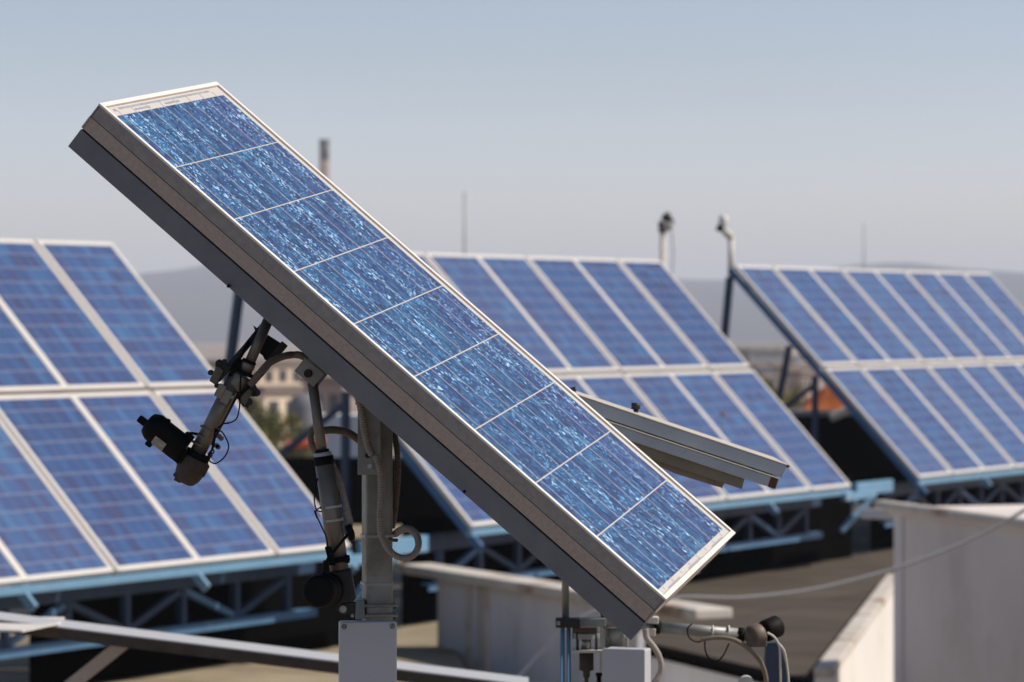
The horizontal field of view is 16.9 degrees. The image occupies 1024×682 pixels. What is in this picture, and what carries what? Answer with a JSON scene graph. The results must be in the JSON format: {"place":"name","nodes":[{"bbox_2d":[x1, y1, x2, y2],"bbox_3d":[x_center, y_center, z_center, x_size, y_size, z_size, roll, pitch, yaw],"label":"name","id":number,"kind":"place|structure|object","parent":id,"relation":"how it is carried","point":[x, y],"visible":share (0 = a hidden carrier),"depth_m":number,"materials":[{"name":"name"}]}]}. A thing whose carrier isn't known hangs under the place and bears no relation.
{"place":"outdoors","nodes":[
{"label":"outdoors","id":0,"kind":"place"},
{"bbox_2d":[322,413,357,456],"bbox_3d":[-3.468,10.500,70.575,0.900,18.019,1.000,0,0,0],"label":"white shed","id":1,"kind":"structure","parent":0,"point":[333,443],"depth_m":70.02,"materials":[{"name":"white paint"}]},
{"bbox_2d":[0,343,1023,456],"bbox_3d":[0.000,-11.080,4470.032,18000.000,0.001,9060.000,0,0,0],"label":"ground","id":2,"kind":"structure","parent":0,"point":[208,350],"depth_m":1793.06,"materials":[{"name":"grey"}]},
{"bbox_2d":[0,525,465,681],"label":"roof","id":3,"kind":"structure","parent":2,"relation":"on","point":[417,643],"depth_m":26.25,"materials":[{"name":"concrete"}]},
{"bbox_2d":[0,239,427,681],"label":"solar array","id":4,"kind":"object","parent":3,"relation":"on","point":[106,518],"visible":0.88,"depth_m":25.59,"materials":[{"name":"laminate"}]},
{"bbox_2d":[0,612,528,681],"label":"steel frame","id":5,"kind":"object","parent":3,"relation":"on","point":[120,640],"visible":1,"depth_m":10.31,"materials":[{"name":"metal"}]},
{"bbox_2d":[285,437,326,449],"bbox_3d":[-3.606,1.797,60.404,0.681,0.203,0.820,0,0,0],"label":"red awning","id":6,"kind":"object","parent":3,"relation":"on","point":[304,444],"visible":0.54,"depth_m":60.01,"materials":[{"name":"red fabric"}]},
{"bbox_2d":[68,81,735,681],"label":"solar tracker","id":7,"kind":"object","parent":3,"relation":"on","point":[388,331],"visible":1,"depth_m":5.47,"materials":[{"name":"glass"}]},
{"bbox_2d":[555,387,789,681],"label":"solar tracker","id":8,"kind":"object","parent":3,"relation":"on","point":[686,452],"visible":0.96,"depth_m":6.83,"materials":[{"name":"metal"}]},
{"bbox_2d":[203,358,264,359],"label":"apartment block","id":9,"kind":"structure","parent":2,"relation":"on","point":[224,358],"depth_m":1291.19,"materials":[{"name":"grey concrete"}]},
{"bbox_2d":[207,360,303,412],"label":"apartment block","id":10,"kind":"structure","parent":2,"relation":"on","point":[282,373],"depth_m":328.64,"materials":[{"name":"beige concrete"}]},
{"bbox_2d":[265,370,272,381],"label":"window","id":11,"kind":"structure","parent":10,"relation":"in","point":[269,374],"depth_m":327.65,"materials":[{"name":"grey glass"}]},
{"bbox_2d":[279,370,286,380],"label":"window","id":12,"kind":"structure","parent":10,"relation":"in","point":[282,373],"depth_m":328.97,"materials":[{"name":"grey glass"}]},
{"bbox_2d":[293,370,298,380],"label":"window","id":13,"kind":"structure","parent":10,"relation":"in","point":[295,376],"depth_m":330.30,"materials":[{"name":"grey glass"}]},
{"bbox_2d":[237,396,302,451],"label":"tree","id":14,"kind":"object","parent":2,"relation":"on","point":[254,408],"visible":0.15,"depth_m":94.74,"materials":[{"name":"green plant"}]},
{"bbox_2d":[250,385,303,450],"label":"apartment block","id":15,"kind":"structure","parent":2,"relation":"on","point":[278,398],"depth_m":248.48,"materials":[{"name":"beige concrete"}]},
{"bbox_2d":[268,401,278,420],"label":"window","id":16,"kind":"structure","parent":15,"relation":"in","point":[275,404],"depth_m":248.17,"materials":[{"name":"beige glass"}]},
{"bbox_2d":[286,401,289,417],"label":"window","id":17,"kind":"structure","parent":15,"relation":"in","point":[287,402],"depth_m":249.20,"materials":[{"name":"beige glass"}]},
{"bbox_2d":[255,408,306,456],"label":"tree","id":18,"kind":"object","parent":2,"relation":"on","point":[289,421],"visible":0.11,"depth_m":88.20,"materials":[{"name":"green plant"}]},
{"bbox_2d":[273,426,313,456],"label":"tree","id":19,"kind":"object","parent":2,"relation":"on","point":[303,451],"visible":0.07,"depth_m":83.70,"materials":[{"name":"green plant"}]},
{"bbox_2d":[288,394,314,456],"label":"grey silo","id":20,"kind":"object","parent":2,"relation":"on","point":[300,403],"visible":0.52,"depth_m":189.23,"materials":[{"name":"metal"}]},
{"bbox_2d":[298,375,342,412],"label":"apartment block","id":21,"kind":"structure","parent":2,"relation":"on","point":[330,389],"depth_m":197.04,"materials":[{"name":"beige concrete"}]},
{"bbox_2d":[329,394,338,410],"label":"window","id":22,"kind":"structure","parent":21,"relation":"in","point":[333,398],"depth_m":197.04,"materials":[{"name":"grey glass"}]},
{"bbox_2d":[319,139,329,178],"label":"factory chimney","id":23,"kind":"object","parent":2,"relation":"on","point":[324,156],"visible":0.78,"depth_m":998.45,"materials":[{"name":"grey concrete"}]},
{"bbox_2d":[282,457,447,524],"bbox_3d":[-2.650,10.593,44.200,9.700,18.200,0.250,0,0,0],"label":"dark boarding","id":24,"kind":"object","parent":2,"relation":"on","point":[417,499],"visible":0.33,"depth_m":44.01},
{"bbox_2d":[464,192,465,253],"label":"antenna mast","id":25,"kind":"object","parent":2,"relation":"on","point":[464,228],"visible":0.19,"depth_m":159.93,"materials":[{"name":"metal"}]},
{"bbox_2d":[399,563,731,681],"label":"rendered wall","id":26,"kind":"structure","parent":2,"relation":"on","point":[494,622],"depth_m":26.57,"materials":[{"name":"white paint"}]},
{"bbox_2d":[645,643,806,681],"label":"rendered wall","id":27,"kind":"structure","parent":2,"relation":"on","point":[680,666],"depth_m":26.85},
{"bbox_2d":[734,347,765,348],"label":"apartment block","id":28,"kind":"structure","parent":2,"relation":"on","point":[749,347],"depth_m":1400.87,"materials":[{"name":"grey concrete"}]},
{"bbox_2d":[733,346,771,348],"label":"apartment block","id":29,"kind":"structure","parent":2,"relation":"on","point":[768,347],"depth_m":1499.54,"materials":[{"name":"grey concrete"}]},
{"bbox_2d":[645,504,893,681],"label":"roof","id":30,"kind":"structure","parent":2,"relation":"on","point":[816,623],"depth_m":32.04,"materials":[{"name":"grey concrete"}]},
{"bbox_2d":[222,253,892,624],"bbox_3d":[0.230,1.328,34.464,2.677,3.537,9.800,-47,-21,21],"label":"solar array","id":31,"kind":"object","parent":30,"relation":"on","point":[562,318],"visible":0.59,"depth_m":34.85,"materials":[{"name":"laminate"}]},
{"bbox_2d":[658,212,674,273],"bbox_3d":[1.812,0.425,40.484,0.194,3.886,0.124,0,0,0],"label":"lamp pole","id":32,"kind":"object","parent":30,"relation":"on","point":[666,226],"visible":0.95,"depth_m":40.46,"materials":[{"name":"white metal"}]},
{"bbox_2d":[800,384,856,409],"bbox_3d":[4.819,1.065,50.034,1.250,1.175,0.950,0,0,0],"label":"orange tarpaulin","id":33,"kind":"object","parent":30,"relation":"on","point":[829,399],"visible":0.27,"depth_m":49.66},
{"bbox_2d":[793,416,897,503],"bbox_3d":[6.250,10.363,49.223,6.500,18.590,0.300,0,0,0],"label":"dark boarding","id":34,"kind":"object","parent":30,"relation":"attached to","point":[848,445],"depth_m":49.01,"materials":[{"name":"black"}]},
{"bbox_2d":[788,410,852,415],"bbox_3d":[6.260,1.026,49.158,6.480,0.075,0.420,0,0,0],"label":"ledge","id":35,"kind":"object","parent":34,"relation":"on","point":[807,412],"depth_m":48.95,"materials":[{"name":"concrete"}]},
{"bbox_2d":[829,407,849,420],"bbox_3d":[4.636,1.026,48.808,0.302,0.213,0.200,0,0,0],"label":"white bundle","id":36,"kind":"object","parent":35,"relation":"on","point":[838,413],"visible":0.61,"depth_m":48.71,"materials":[{"name":"beige plastic"}]},
{"bbox_2d":[717,265,1023,549],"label":"solar array","id":37,"kind":"object","parent":30,"relation":"on","point":[946,430],"visible":0.96,"depth_m":41.00,"materials":[{"name":"laminate"}]},
{"bbox_2d":[716,215,733,276],"bbox_3d":[2.450,-1.073,39.724,0.214,0.755,0.104,0,0,0],"label":"lamp pole","id":38,"kind":"object","parent":37,"relation":"attached to","point":[726,233],"visible":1,"depth_m":39.71,"materials":[{"name":"white metal"}]},
{"bbox_2d":[739,344,800,345],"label":"apartment block","id":39,"kind":"structure","parent":2,"relation":"on","point":[765,344],"depth_m":1788.04,"materials":[{"name":"grey concrete"}]},
{"bbox_2d":[756,372,785,399],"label":"tree","id":40,"kind":"object","parent":2,"relation":"on","point":[769,384],"visible":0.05,"depth_m":129.82,"materials":[{"name":"green plant"}]},
{"bbox_2d":[782,382,806,409],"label":"tree","id":41,"kind":"object","parent":2,"relation":"on","point":[789,393],"visible":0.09,"depth_m":119.94,"materials":[{"name":"green plant"}]},
{"bbox_2d":[862,223,864,366],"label":"antenna mast","id":42,"kind":"object","parent":2,"relation":"on","point":[863,253],"visible":0.15,"depth_m":239.93,"materials":[{"name":"metal"}]},
{"bbox_2d":[874,500,1023,681],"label":"rendered wall","id":43,"kind":"structure","parent":2,"relation":"on","point":[959,614],"depth_m":24.36,"materials":[{"name":"grey paint"}]},
{"bbox_2d":[517,509,1023,675],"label":"slack cable","id":44,"kind":"object","parent":43,"relation":"attached to","point":[556,635],"visible":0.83,"depth_m":19.00,"materials":[{"name":"black rubber"}]},
{"bbox_2d":[860,508,893,519],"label":"pale beam","id":45,"kind":"structure","parent":43,"relation":"attached to","point":[868,513],"depth_m":25.67,"materials":[{"name":"grey metal"}]},
{"bbox_2d":[0,0,1023,279],"label":"sky","id":46,"kind":"structure","parent":0,"point":[566,128],"materials":[{"name":"blue"}]},
{"bbox_2d":[137,262,1023,342],"bbox_3d":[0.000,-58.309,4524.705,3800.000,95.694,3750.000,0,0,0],"label":"hills","id":47,"kind":"structure","parent":0,"point":[195,302],"depth_m":3216.38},
{"bbox_2d":[731,363,767,369],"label":"apartment block","id":48,"kind":"structure","parent":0,"point":[754,364],"depth_m":521.00,"materials":[{"name":"grey concrete"}]},
{"bbox_2d":[736,348,784,362],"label":"apartment block","id":49,"kind":"structure","parent":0,"point":[761,355],"depth_m":756.25,"materials":[{"name":"grey concrete"}]},
{"bbox_2d":[732,345,791,345],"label":"apartment block","id":50,"kind":"structure","parent":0,"point":[760,345],"depth_m":1692.01,"materials":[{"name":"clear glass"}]},
{"bbox_2d":[747,365,781,388],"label":"apartment block","id":51,"kind":"structure","parent":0,"point":[762,368],"depth_m":478.52,"materials":[{"name":"beige concrete"}]},
{"bbox_2d":[757,373,773,380],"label":"apartment block","id":52,"kind":"structure","parent":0,"point":[769,374],"depth_m":330.15,"materials":[{"name":"grey concrete"}]},
{"bbox_2d":[758,362,798,365],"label":"apartment block","id":53,"kind":"structure","parent":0,"point":[780,363],"depth_m":558.12,"materials":[{"name":"grey concrete"}]},
{"bbox_2d":[771,346,808,354],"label":"apartment block","id":54,"kind":"structure","parent":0,"point":[794,352],"depth_m":1591.23,"materials":[{"name":"grey concrete"}]},
{"bbox_2d":[771,366,812,396],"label":"apartment block","id":55,"kind":"structure","parent":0,"point":[790,368],"depth_m":428.48,"materials":[{"name":"grey concrete"}]},
{"bbox_2d":[790,355,799,365],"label":"apartment block","id":56,"kind":"structure","parent":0,"point":[794,358],"depth_m":822.20,"materials":[{"name":"grey concrete"}]},
{"bbox_2d":[787,371,816,409],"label":"apartment block","id":57,"kind":"structure","parent":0,"point":[803,379],"depth_m":378.50,"materials":[{"name":"beige concrete"}]},
{"bbox_2d":[799,356,820,386],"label":"apartment block","id":58,"kind":"structure","parent":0,"point":[802,362],"depth_m":979.37,"materials":[{"name":"grey concrete"}]},
{"bbox_2d":[814,574,893,681],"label":"parapet wall","id":59,"kind":"structure","parent":0,"point":[861,649],"depth_m":29.22,"materials":[{"name":"white paint"}]}
]}

